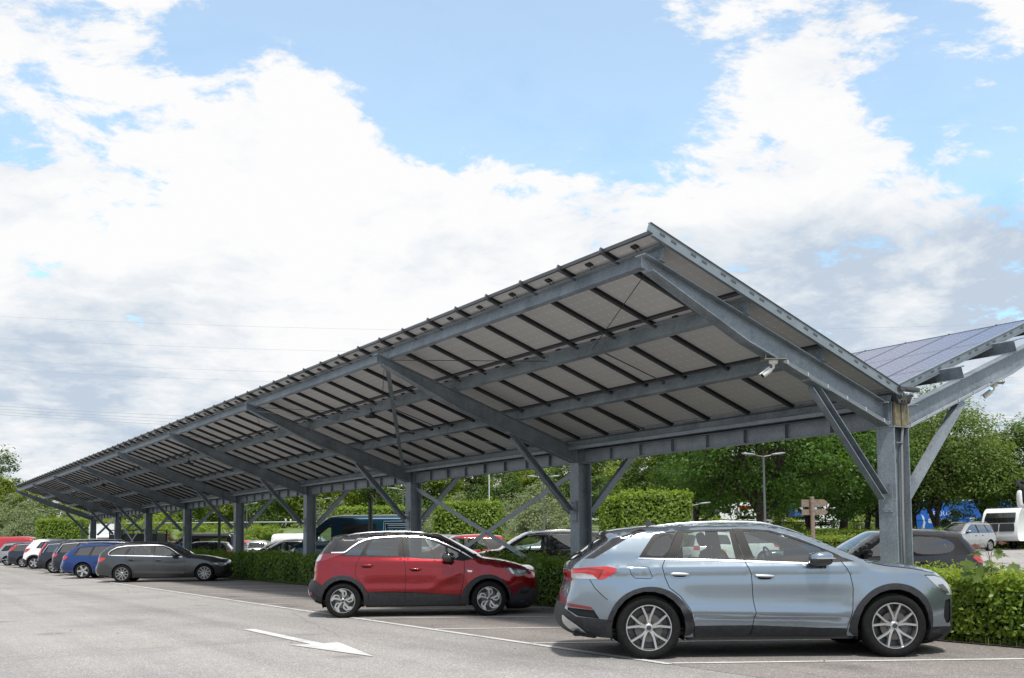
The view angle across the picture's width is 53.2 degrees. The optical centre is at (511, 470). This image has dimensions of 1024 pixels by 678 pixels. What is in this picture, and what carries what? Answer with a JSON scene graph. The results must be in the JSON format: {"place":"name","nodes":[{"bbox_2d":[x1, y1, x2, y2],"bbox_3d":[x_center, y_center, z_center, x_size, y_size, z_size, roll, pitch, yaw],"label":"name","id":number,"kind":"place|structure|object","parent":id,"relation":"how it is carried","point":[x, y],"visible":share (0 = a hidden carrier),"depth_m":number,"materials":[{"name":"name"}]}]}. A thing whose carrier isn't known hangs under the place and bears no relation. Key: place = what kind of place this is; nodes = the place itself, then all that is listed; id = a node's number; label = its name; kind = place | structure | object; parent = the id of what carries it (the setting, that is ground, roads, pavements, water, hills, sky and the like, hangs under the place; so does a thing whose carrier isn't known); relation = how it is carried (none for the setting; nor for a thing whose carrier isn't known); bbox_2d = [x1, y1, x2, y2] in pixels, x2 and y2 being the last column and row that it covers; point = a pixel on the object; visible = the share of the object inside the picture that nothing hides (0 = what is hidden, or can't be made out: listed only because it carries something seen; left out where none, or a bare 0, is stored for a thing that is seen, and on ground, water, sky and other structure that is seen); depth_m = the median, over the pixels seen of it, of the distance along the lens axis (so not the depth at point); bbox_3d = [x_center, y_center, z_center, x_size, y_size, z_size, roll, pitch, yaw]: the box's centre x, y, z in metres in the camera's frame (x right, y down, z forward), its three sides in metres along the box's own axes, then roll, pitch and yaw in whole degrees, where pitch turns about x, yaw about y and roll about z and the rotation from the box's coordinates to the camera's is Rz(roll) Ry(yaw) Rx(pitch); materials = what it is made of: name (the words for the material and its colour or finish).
{"place":"outdoors","nodes":[
{"label":"outdoors","id":0,"kind":"place"},
{"bbox_2d":[192,541,232,552],"bbox_3d":[-18.648,4.960,60.882,4.358,1.485,2.131,0,-4,-5],"label":"hatchback","id":1,"kind":"object","parent":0,"point":[207,545],"visible":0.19,"depth_m":60.31,"materials":[{"name":"black paint"}]},
{"bbox_2d":[0,566,757,677],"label":"road aisle","id":2,"kind":"object","parent":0,"point":[55,626],"depth_m":13.45,"materials":[{"name":"asphalt"}]},
{"bbox_2d":[244,629,371,655],"bbox_3d":[-2.862,2.325,13.955,0.670,0.001,4.720,2,-5,-32],"label":"direction arrow","id":3,"kind":"object","parent":2,"relation":"on","point":[336,646],"visible":1,"depth_m":13.30,"materials":[{"name":"white paint"}]},
{"bbox_2d":[135,526,838,542],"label":"embankment","id":4,"kind":"structure","parent":0,"point":[326,534],"depth_m":99.41,"materials":[{"name":"green plant"}]},
{"bbox_2d":[0,474,17,518],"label":"tree","id":5,"kind":"object","parent":4,"relation":"on","point":[5,488],"visible":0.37,"depth_m":125.57,"materials":[{"name":"green plant"}]},
{"bbox_2d":[0,491,35,536],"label":"willow bush","id":6,"kind":"object","parent":4,"relation":"on","point":[2,527],"visible":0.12,"depth_m":118.00,"materials":[{"name":"green plant"}]},
{"bbox_2d":[0,498,50,536],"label":"willow bush","id":7,"kind":"object","parent":4,"relation":"on","point":[26,527],"visible":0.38,"depth_m":110.56,"materials":[{"name":"green plant"}]},
{"bbox_2d":[123,517,173,534],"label":"shrub","id":8,"kind":"object","parent":4,"relation":"on","point":[156,525],"visible":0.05,"depth_m":97.81,"materials":[{"name":"green plant"}]},
{"bbox_2d":[137,512,181,529],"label":"shrub","id":9,"kind":"object","parent":4,"relation":"on","point":[161,515],"visible":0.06,"depth_m":107.74,"materials":[{"name":"green plant"}]},
{"bbox_2d":[158,507,210,527],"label":"tree","id":10,"kind":"object","parent":4,"relation":"on","point":[178,513],"visible":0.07,"depth_m":119.80,"materials":[{"name":"green plant"}]},
{"bbox_2d":[224,525,264,539],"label":"shrub","id":11,"kind":"object","parent":4,"relation":"on","point":[253,530],"visible":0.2,"depth_m":93.31,"materials":[{"name":"green plant"}]},
{"bbox_2d":[231,497,291,527],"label":"tree","id":12,"kind":"object","parent":4,"relation":"on","point":[256,508],"visible":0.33,"depth_m":117.65,"materials":[{"name":"green plant"}]},
{"bbox_2d":[261,524,285,540],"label":"globe tree","id":13,"kind":"object","parent":4,"relation":"on","point":[268,533],"visible":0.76,"depth_m":91.55,"materials":[{"name":"green plant"}]},
{"bbox_2d":[422,491,466,532],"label":"willow bush","id":14,"kind":"object","parent":4,"relation":"on","point":[455,499],"visible":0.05,"depth_m":94.81,"materials":[{"name":"green plant"}]},
{"bbox_2d":[113,518,871,527],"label":"guardrail","id":15,"kind":"object","parent":4,"relation":"on","point":[427,521],"visible":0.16,"depth_m":102.34,"materials":[{"name":"silver metal"}]},
{"bbox_2d":[558,460,619,524],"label":"tree","id":16,"kind":"object","parent":4,"relation":"on","point":[597,478],"visible":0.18,"depth_m":119.78,"materials":[{"name":"green plant"}]},
{"bbox_2d":[717,502,756,520],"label":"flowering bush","id":17,"kind":"object","parent":4,"relation":"on","point":[726,516],"visible":0.21,"depth_m":104.77,"materials":[{"name":"white plant"}]},
{"bbox_2d":[788,504,833,525],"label":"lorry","id":18,"kind":"object","parent":4,"relation":"on","point":[802,517],"visible":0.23,"depth_m":103.82,"materials":[{"name":"blue"}]},
{"bbox_2d":[0,562,1023,677],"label":"parking bays","id":19,"kind":"object","parent":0,"point":[501,624],"visible":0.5,"depth_m":12.70,"materials":[{"name":"grey asphalt"}]},
{"bbox_2d":[0,543,17,565],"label":"hatchback","id":20,"kind":"object","parent":19,"relation":"on","point":[4,548],"visible":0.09,"depth_m":67.22,"materials":[{"name":"grey paint"}]},
{"bbox_2d":[0,536,35,562],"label":"van","id":21,"kind":"object","parent":19,"relation":"on","point":[13,539],"visible":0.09,"depth_m":78.62,"materials":[{"name":"red paint"}]},
{"bbox_2d":[7,542,31,567],"bbox_3d":[-27.858,5.092,61.968,4.878,1.546,2.174,0,-4,-5],"label":"estate car","id":22,"kind":"object","parent":19,"relation":"on","point":[16,551],"visible":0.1,"depth_m":60.97,"materials":[{"name":"grey paint"}]},
{"bbox_2d":[22,538,69,568],"bbox_3d":[-25.532,4.740,58.387,4.273,1.715,2.114,0,-4,-5],"label":"crossover","id":23,"kind":"object","parent":19,"relation":"on","point":[31,553],"visible":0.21,"depth_m":57.45,"materials":[{"name":"white paint"}]},
{"bbox_2d":[36,540,70,572],"bbox_3d":[-20.151,4.131,49.133,4.818,1.565,2.224,0,-4,-5],"label":"estate car","id":24,"kind":"object","parent":19,"relation":"on","point":[45,554],"visible":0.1,"depth_m":48.12,"materials":[{"name":"grey paint"}]},
{"bbox_2d":[60,541,149,578],"bbox_3d":[-15.651,3.602,41.297,4.696,1.465,2.160,0,-4,-5],"label":"estate car","id":25,"kind":"object","parent":19,"relation":"on","point":[80,561],"visible":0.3,"depth_m":40.36,"materials":[{"name":"blue paint"}]},
{"bbox_2d":[52,539,166,575],"bbox_3d":[-17.721,3.837,45.398,4.908,1.595,2.164,0,-4,-5],"label":"estate car","id":26,"kind":"object","parent":19,"relation":"on","point":[62,549],"visible":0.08,"depth_m":44.56,"materials":[{"name":"grey paint"}]},
{"bbox_2d":[95,541,233,582],"bbox_3d":[-12.476,3.287,36.953,4.723,1.440,2.178,0,-4,-7],"label":"estate car","id":27,"kind":"object","parent":19,"relation":"on","point":[118,564],"visible":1,"depth_m":36.13,"materials":[{"name":"grey paint"}]},
{"bbox_2d":[1,566,672,663],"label":"aisle line","id":28,"kind":"object","parent":19,"relation":"on","point":[416,626],"visible":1,"depth_m":15.18,"materials":[{"name":"white paint"}]},
{"bbox_2d":[308,531,538,617],"bbox_3d":[-1.638,1.914,19.191,4.291,1.550,2.133,0,-4,-5],"label":"crossover","id":29,"kind":"object","parent":19,"relation":"on","point":[354,573],"visible":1,"depth_m":18.36,"materials":[{"name":"red paint"}]},
{"bbox_2d":[355,538,405,592],"bbox_3d":[-2.355,1.704,18.365,0.889,0.980,0.243,0,-4,-5],"label":"rear door","id":30,"kind":"structure","parent":29,"relation":"in","point":[376,574],"depth_m":18.27,"materials":[{"name":"red paint"}]},
{"bbox_2d":[341,537,470,560],"bbox_3d":[-1.901,1.420,18.456,2.354,0.443,0.187,0,-4,-5],"label":"window frame","id":31,"kind":"structure","parent":29,"relation":"in","point":[400,546],"depth_m":18.45,"materials":[{"name":"black"}]},
{"bbox_2d":[405,557,463,594],"bbox_3d":[-1.399,1.727,18.443,1.069,1.041,0.258,0,-4,-5],"label":"front door","id":32,"kind":"structure","parent":29,"relation":"in","point":[434,576],"depth_m":18.34,"materials":[{"name":"red paint"}]},
{"bbox_2d":[16,566,1023,662],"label":"bay lines","id":33,"kind":"object","parent":19,"relation":"on","point":[678,641],"visible":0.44,"depth_m":13.41,"materials":[{"name":"white paint"}]},
{"bbox_2d":[554,520,952,659],"bbox_3d":[2.860,1.385,12.423,4.702,1.597,2.390,0,-4,0],"label":"suv","id":34,"kind":"object","parent":19,"relation":"on","point":[648,591],"visible":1,"depth_m":11.52,"materials":[{"name":"grey paint"}]},
{"bbox_2d":[0,0,1023,527],"label":"sky","id":35,"kind":"structure","parent":0,"point":[358,168],"materials":[{"name":"blue"}]},
{"bbox_2d":[228,577,1023,647],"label":"planting strip soil","id":36,"kind":"structure","parent":0,"point":[554,606],"depth_m":13.13,"materials":[{"name":"brown soil"}]},
{"bbox_2d":[142,540,570,583],"bbox_3d":[-13.238,3.866,44.574,2.540,1.399,53.851,2,-5,-32],"label":"hedge","id":37,"kind":"object","parent":36,"relation":"on","point":[278,565],"visible":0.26,"depth_m":35.15,"materials":[{"name":"green plant"}]},
{"bbox_2d":[523,547,867,605],"bbox_3d":[3.152,1.996,18.637,2.559,1.237,8.915,2,-5,-32],"label":"hedge","id":38,"kind":"object","parent":36,"relation":"on","point":[550,583],"visible":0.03,"depth_m":20.85,"materials":[{"name":"green plant"}]},
{"bbox_2d":[893,559,1023,645],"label":"hedge","id":39,"kind":"object","parent":36,"relation":"on","point":[980,611],"visible":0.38,"depth_m":12.76,"materials":[{"name":"green plant"}]},
{"bbox_2d":[959,541,1022,587],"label":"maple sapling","id":40,"kind":"object","parent":39,"relation":"in","point":[979,569],"visible":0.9,"depth_m":12.81,"materials":[{"name":"green plant"}]},
{"bbox_2d":[228,578,1023,677],"bbox_3d":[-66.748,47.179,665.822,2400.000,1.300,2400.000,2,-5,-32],"label":"ground","id":41,"kind":"structure","parent":0,"point":[758,677],"depth_m":13.16,"materials":[{"name":"grey asphalt"}]},
{"bbox_2d":[0,445,32,516],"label":"tree","id":42,"kind":"object","parent":41,"relation":"on","point":[2,462],"visible":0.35,"depth_m":128.22,"materials":[{"name":"green plant"}]},
{"bbox_2d":[5,480,49,534],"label":"tree","id":43,"kind":"object","parent":41,"relation":"on","point":[24,497],"visible":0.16,"depth_m":119.41,"materials":[{"name":"green plant"}]},
{"bbox_2d":[33,516,89,540],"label":"hedge block","id":44,"kind":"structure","parent":41,"relation":"on","point":[60,528],"depth_m":75.18,"materials":[{"name":"green plant"}]},
{"bbox_2d":[89,524,113,538],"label":"box truck","id":45,"kind":"object","parent":41,"relation":"on","point":[104,534],"depth_m":87.61,"materials":[{"name":"white paint"}]},
{"bbox_2d":[192,523,217,540],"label":"globe tree","id":46,"kind":"object","parent":41,"relation":"on","point":[203,529],"visible":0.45,"depth_m":87.68,"materials":[{"name":"green plant"}]},
{"bbox_2d":[193,504,245,528],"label":"tree","id":47,"kind":"object","parent":41,"relation":"on","point":[213,517],"visible":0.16,"depth_m":124.51,"materials":[{"name":"green plant"}]},
{"bbox_2d":[267,495,320,527],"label":"tree","id":48,"kind":"object","parent":41,"relation":"on","point":[285,515],"visible":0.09,"depth_m":120.79,"materials":[{"name":"green plant"}]},
{"bbox_2d":[284,492,337,527],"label":"tree","id":49,"kind":"object","parent":41,"relation":"on","point":[300,506],"visible":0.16,"depth_m":121.72,"materials":[{"name":"green plant"}]},
{"bbox_2d":[316,491,357,516],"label":"tree","id":50,"kind":"object","parent":41,"relation":"on","point":[333,497],"visible":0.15,"depth_m":125.82,"materials":[{"name":"green plant"}]},
{"bbox_2d":[341,488,379,507],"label":"tree","id":51,"kind":"object","parent":41,"relation":"on","point":[356,498],"visible":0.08,"depth_m":129.27,"materials":[{"name":"green plant"}]},
{"bbox_2d":[332,503,405,515],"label":"hedge block","id":52,"kind":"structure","parent":41,"relation":"on","point":[360,510],"depth_m":59.26,"materials":[{"name":"green plant"}]},
{"bbox_2d":[351,485,404,506],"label":"tree","id":53,"kind":"object","parent":41,"relation":"on","point":[376,499],"visible":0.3,"depth_m":126.36,"materials":[{"name":"green plant"}]},
{"bbox_2d":[393,481,438,524],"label":"tree","id":54,"kind":"object","parent":41,"relation":"on","point":[426,504],"visible":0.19,"depth_m":125.50,"materials":[{"name":"green plant"}]},
{"bbox_2d":[429,503,448,533],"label":"hedge block","id":55,"kind":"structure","parent":41,"relation":"on","point":[438,524],"depth_m":52.83,"materials":[{"name":"green plant"}]},
{"bbox_2d":[422,477,468,512],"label":"tree","id":56,"kind":"object","parent":41,"relation":"on","point":[441,485],"visible":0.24,"depth_m":126.79,"materials":[{"name":"green plant"}]},
{"bbox_2d":[442,496,505,548],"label":"hedge block","id":57,"kind":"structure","parent":41,"relation":"on","point":[486,515],"depth_m":52.21,"materials":[{"name":"green plant"}]},
{"bbox_2d":[455,475,495,501],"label":"tree","id":58,"kind":"object","parent":41,"relation":"on","point":[479,485],"visible":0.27,"depth_m":132.47,"materials":[{"name":"green plant"}]},
{"bbox_2d":[477,471,531,521],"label":"tree","id":59,"kind":"object","parent":41,"relation":"on","point":[506,485],"visible":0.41,"depth_m":122.14,"materials":[{"name":"green plant"}]},
{"bbox_2d":[15,222,1023,565],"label":"solar carport","id":60,"kind":"object","parent":41,"relation":"on","point":[653,340],"visible":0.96,"depth_m":18.54,"materials":[{"name":"metal"}]},
{"bbox_2d":[758,354,787,377],"bbox_3d":[3.464,-1.381,13.650,0.358,0.303,0.240,0,-4,-4],"label":"security camera","id":61,"kind":"object","parent":60,"relation":"attached to","point":[773,362],"visible":1,"depth_m":13.61,"materials":[{"name":"grey plastic"}]},
{"bbox_2d":[516,466,563,518],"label":"tree","id":62,"kind":"object","parent":41,"relation":"on","point":[530,481],"visible":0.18,"depth_m":130.26,"materials":[{"name":"green plant"}]},
{"bbox_2d":[539,465,593,522],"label":"tree","id":63,"kind":"object","parent":41,"relation":"on","point":[557,470],"visible":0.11,"depth_m":122.80,"materials":[{"name":"green plant"}]},
{"bbox_2d":[591,461,624,525],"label":"tree","id":64,"kind":"object","parent":41,"relation":"on","point":[609,475],"visible":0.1,"depth_m":130.57,"materials":[{"name":"green plant"}]},
{"bbox_2d":[597,495,622,531],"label":"hedge block","id":65,"kind":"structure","parent":41,"relation":"on","point":[608,511],"depth_m":45.88,"materials":[{"name":"green plant"}]},
{"bbox_2d":[605,459,643,494],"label":"tree","id":66,"kind":"object","parent":41,"relation":"on","point":[626,478],"visible":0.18,"depth_m":135.62,"materials":[{"name":"green plant"}]},
{"bbox_2d":[629,456,660,491],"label":"tree","id":67,"kind":"object","parent":41,"relation":"on","point":[640,483],"visible":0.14,"depth_m":132.95,"materials":[{"name":"green plant"}]},
{"bbox_2d":[614,483,695,538],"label":"hedge block","id":68,"kind":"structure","parent":41,"relation":"on","point":[639,508],"depth_m":45.24,"materials":[{"name":"green plant"}]},
{"bbox_2d":[422,519,978,537],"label":"chain link fence","id":69,"kind":"object","parent":41,"relation":"on","point":[816,526],"visible":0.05,"depth_m":70.92,"materials":[{"name":"grey metal"}]},
{"bbox_2d":[643,444,760,520],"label":"tree","id":70,"kind":"object","parent":41,"relation":"on","point":[694,499],"visible":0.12,"depth_m":73.62,"materials":[{"name":"green plant"}]},
{"bbox_2d":[657,432,863,521],"bbox_3d":[14.464,-0.384,61.130,12.242,11.375,11.064,2,-4,-28],"label":"tree","id":71,"kind":"object","parent":41,"relation":"on","point":[726,476],"visible":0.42,"depth_m":60.23,"materials":[{"name":"green plant"}]},
{"bbox_2d":[764,428,922,529],"bbox_3d":[21.426,0.527,66.070,9.545,9.814,10.561,1,-4,-18],"label":"tree","id":72,"kind":"object","parent":41,"relation":"on","point":[849,502],"visible":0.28,"depth_m":63.99,"materials":[{"name":"green plant"}]},
{"bbox_2d":[779,526,1023,551],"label":"hedge","id":73,"kind":"object","parent":41,"relation":"on","point":[842,531],"visible":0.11,"depth_m":62.84,"materials":[{"name":"green plant"}]},
{"bbox_2d":[908,382,1023,528],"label":"tree","id":74,"kind":"object","parent":41,"relation":"on","point":[968,419],"visible":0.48,"depth_m":68.18,"materials":[{"name":"green plant"}]},
{"bbox_2d":[916,499,1017,528],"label":"blue trailer","id":75,"kind":"object","parent":41,"relation":"on","point":[922,516],"visible":0.16,"depth_m":94.66,"materials":[{"name":"blue"}]},
{"bbox_2d":[949,427,1023,517],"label":"tree","id":76,"kind":"object","parent":41,"relation":"on","point":[979,508],"visible":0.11,"depth_m":75.15,"materials":[{"name":"green plant"}]},
{"bbox_2d":[956,411,1023,514],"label":"tree","id":77,"kind":"object","parent":41,"relation":"on","point":[1014,427],"visible":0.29,"depth_m":71.62,"materials":[{"name":"green plant"}]},
{"bbox_2d":[980,417,1023,503],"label":"tree","id":78,"kind":"object","parent":41,"relation":"on","point":[1019,438],"visible":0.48,"depth_m":70.92,"materials":[{"name":"green plant"}]},
{"bbox_2d":[799,548,1023,572],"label":"parking lot","id":79,"kind":"structure","parent":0,"point":[1016,555],"depth_m":47.87,"materials":[{"name":"grey asphalt"}]},
{"bbox_2d":[109,529,167,549],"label":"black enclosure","id":80,"kind":"object","parent":79,"relation":"on","point":[156,537],"visible":0.27,"depth_m":68.86,"materials":[{"name":"black metal"}]},
{"bbox_2d":[167,533,232,549],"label":"minibus","id":81,"kind":"object","parent":79,"relation":"on","point":[196,537],"visible":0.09,"depth_m":70.76,"materials":[{"name":"black paint"}]},
{"bbox_2d":[244,540,269,550],"bbox_3d":[-15.256,4.962,61.808,2.086,1.506,4.158,0,-4,-8],"label":"hatchback","id":82,"kind":"object","parent":79,"relation":"on","point":[257,544],"visible":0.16,"depth_m":60.28,"materials":[{"name":"grey paint"}]},
{"bbox_2d":[256,539,302,552],"bbox_3d":[-11.315,4.181,50.965,3.708,1.526,1.973,0,-4,-5],"label":"hatchback","id":83,"kind":"object","parent":79,"relation":"on","point":[290,543],"visible":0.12,"depth_m":50.49,"materials":[{"name":"white paint"}]},
{"bbox_2d":[271,533,326,541],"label":"van","id":84,"kind":"object","parent":79,"relation":"on","point":[281,536],"visible":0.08,"depth_m":68.00,"materials":[{"name":"white paint"}]},
{"bbox_2d":[287,515,405,555],"bbox_3d":[-6.948,3.223,44.988,5.926,2.517,2.445,0,-4,-5],"label":"van","id":85,"kind":"object","parent":79,"relation":"on","point":[344,524],"visible":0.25,"depth_m":44.20,"materials":[{"name":"blue paint"}]},
{"bbox_2d":[368,499,372,531],"bbox_3d":[-4.627,2.307,33.423,0.139,2.750,0.139,0,-4,-10],"label":"pole","id":86,"kind":"object","parent":79,"relation":"on","point":[370,515],"visible":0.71,"depth_m":33.43,"materials":[{"name":"grey metal"}]},
{"bbox_2d":[422,534,504,556],"bbox_3d":[-1.828,3.124,37.392,3.780,1.586,1.935,0,-4,-5],"label":"hatchback","id":87,"kind":"object","parent":79,"relation":"on","point":[489,542],"visible":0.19,"depth_m":36.88,"materials":[{"name":"red paint"}]},
{"bbox_2d":[501,481,569,542],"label":"willow bush","id":88,"kind":"object","parent":79,"relation":"on","point":[529,521],"visible":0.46,"depth_m":82.80,"materials":[{"name":"green plant"}]},
{"bbox_2d":[478,530,597,558],"bbox_3d":[0.786,2.726,32.466,4.540,1.665,2.154,0,-4,-5],"label":"people carrier","id":89,"kind":"object","parent":79,"relation":"on","point":[556,541],"visible":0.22,"depth_m":31.85,"materials":[{"name":"black paint"}]},
{"bbox_2d":[548,534,570,558],"bbox_3d":[1.598,2.613,31.756,1.026,1.235,0.311,0,-4,-5],"label":"rear door","id":90,"kind":"structure","parent":89,"relation":"in","point":[556,542],"depth_m":31.77,"materials":[{"name":"black paint"}]},
{"bbox_2d":[681,532,734,558],"bbox_3d":[7.102,3.018,37.887,2.094,1.545,4.158,0,-4,-4],"label":"hatchback","id":91,"kind":"object","parent":79,"relation":"on","point":[691,546],"visible":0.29,"depth_m":36.36,"materials":[{"name":"white paint"}]},
{"bbox_2d":[721,532,778,560],"bbox_3d":[9.166,3.309,43.525,4.258,1.526,2.100,0,-4,-2],"label":"hatchback","id":92,"kind":"object","parent":79,"relation":"on","point":[756,545],"visible":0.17,"depth_m":42.74,"materials":[{"name":"white paint"}]},
{"bbox_2d":[741,452,784,522],"bbox_3d":[11.606,1.705,46.987,2.037,5.063,0.236,0,-4,0],"label":"lamp post","id":93,"kind":"object","parent":79,"relation":"on","point":[764,498],"visible":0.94,"depth_m":47.04,"materials":[{"name":"grey metal"}]},
{"bbox_2d":[745,431,876,529],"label":"tree","id":94,"kind":"object","parent":79,"relation":"on","point":[807,518],"visible":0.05,"depth_m":69.95,"materials":[{"name":"green plant"}]},
{"bbox_2d":[801,497,827,537],"bbox_3d":[12.171,2.457,40.946,1.060,2.800,0.220,0,-4,0],"label":"wooden signpost","id":95,"kind":"object","parent":79,"relation":"on","point":[812,503],"visible":0.9,"depth_m":41.06,"materials":[{"name":"brown wood"}]},
{"bbox_2d":[806,531,869,552],"bbox_3d":[14.198,3.262,45.109,3.123,1.723,1.878,0,-4,-11],"label":"hedge","id":96,"kind":"object","parent":79,"relation":"on","point":[835,540],"visible":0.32,"depth_m":44.63,"materials":[{"name":"green plant"}]},
{"bbox_2d":[834,529,982,569],"bbox_3d":[7.603,1.979,21.371,4.120,1.516,2.080,0,-4,-5],"label":"hatchback","id":97,"kind":"object","parent":79,"relation":"on","point":[935,545],"visible":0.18,"depth_m":20.75,"materials":[{"name":"paint"}]},
{"bbox_2d":[864,417,986,528],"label":"tree","id":98,"kind":"object","parent":79,"relation":"on","point":[939,470],"visible":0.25,"depth_m":69.24,"materials":[{"name":"green plant"}]},
{"bbox_2d":[940,508,981,528],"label":"shrub","id":99,"kind":"object","parent":79,"relation":"on","point":[944,521],"visible":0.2,"depth_m":71.72,"materials":[{"name":"green plant"}]},
{"bbox_2d":[943,521,996,550],"bbox_3d":[26.037,3.837,59.259,4.658,1.725,2.164,2,-5,-33],"label":"people carrier","id":100,"kind":"object","parent":79,"relation":"on","point":[980,533],"visible":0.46,"depth_m":59.18,"materials":[{"name":"silver paint"}]},
{"bbox_2d":[982,508,1023,548],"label":"caravan","id":101,"kind":"object","parent":79,"relation":"on","point":[1006,524],"visible":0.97,"depth_m":61.14,"materials":[{"name":"white paint"}]},
{"bbox_2d":[984,512,1015,522],"bbox_3d":[29.343,2.859,61.508,0.241,0.600,1.960,2,-5,-33],"label":"front window","id":102,"kind":"structure","parent":101,"relation":"in","point":[990,517],"depth_m":61.48,"materials":[{"name":"black glass"}]},
{"bbox_2d":[1015,480,1023,507],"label":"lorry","id":103,"kind":"object","parent":79,"relation":"on","point":[1020,497],"visible":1,"depth_m":24.95,"materials":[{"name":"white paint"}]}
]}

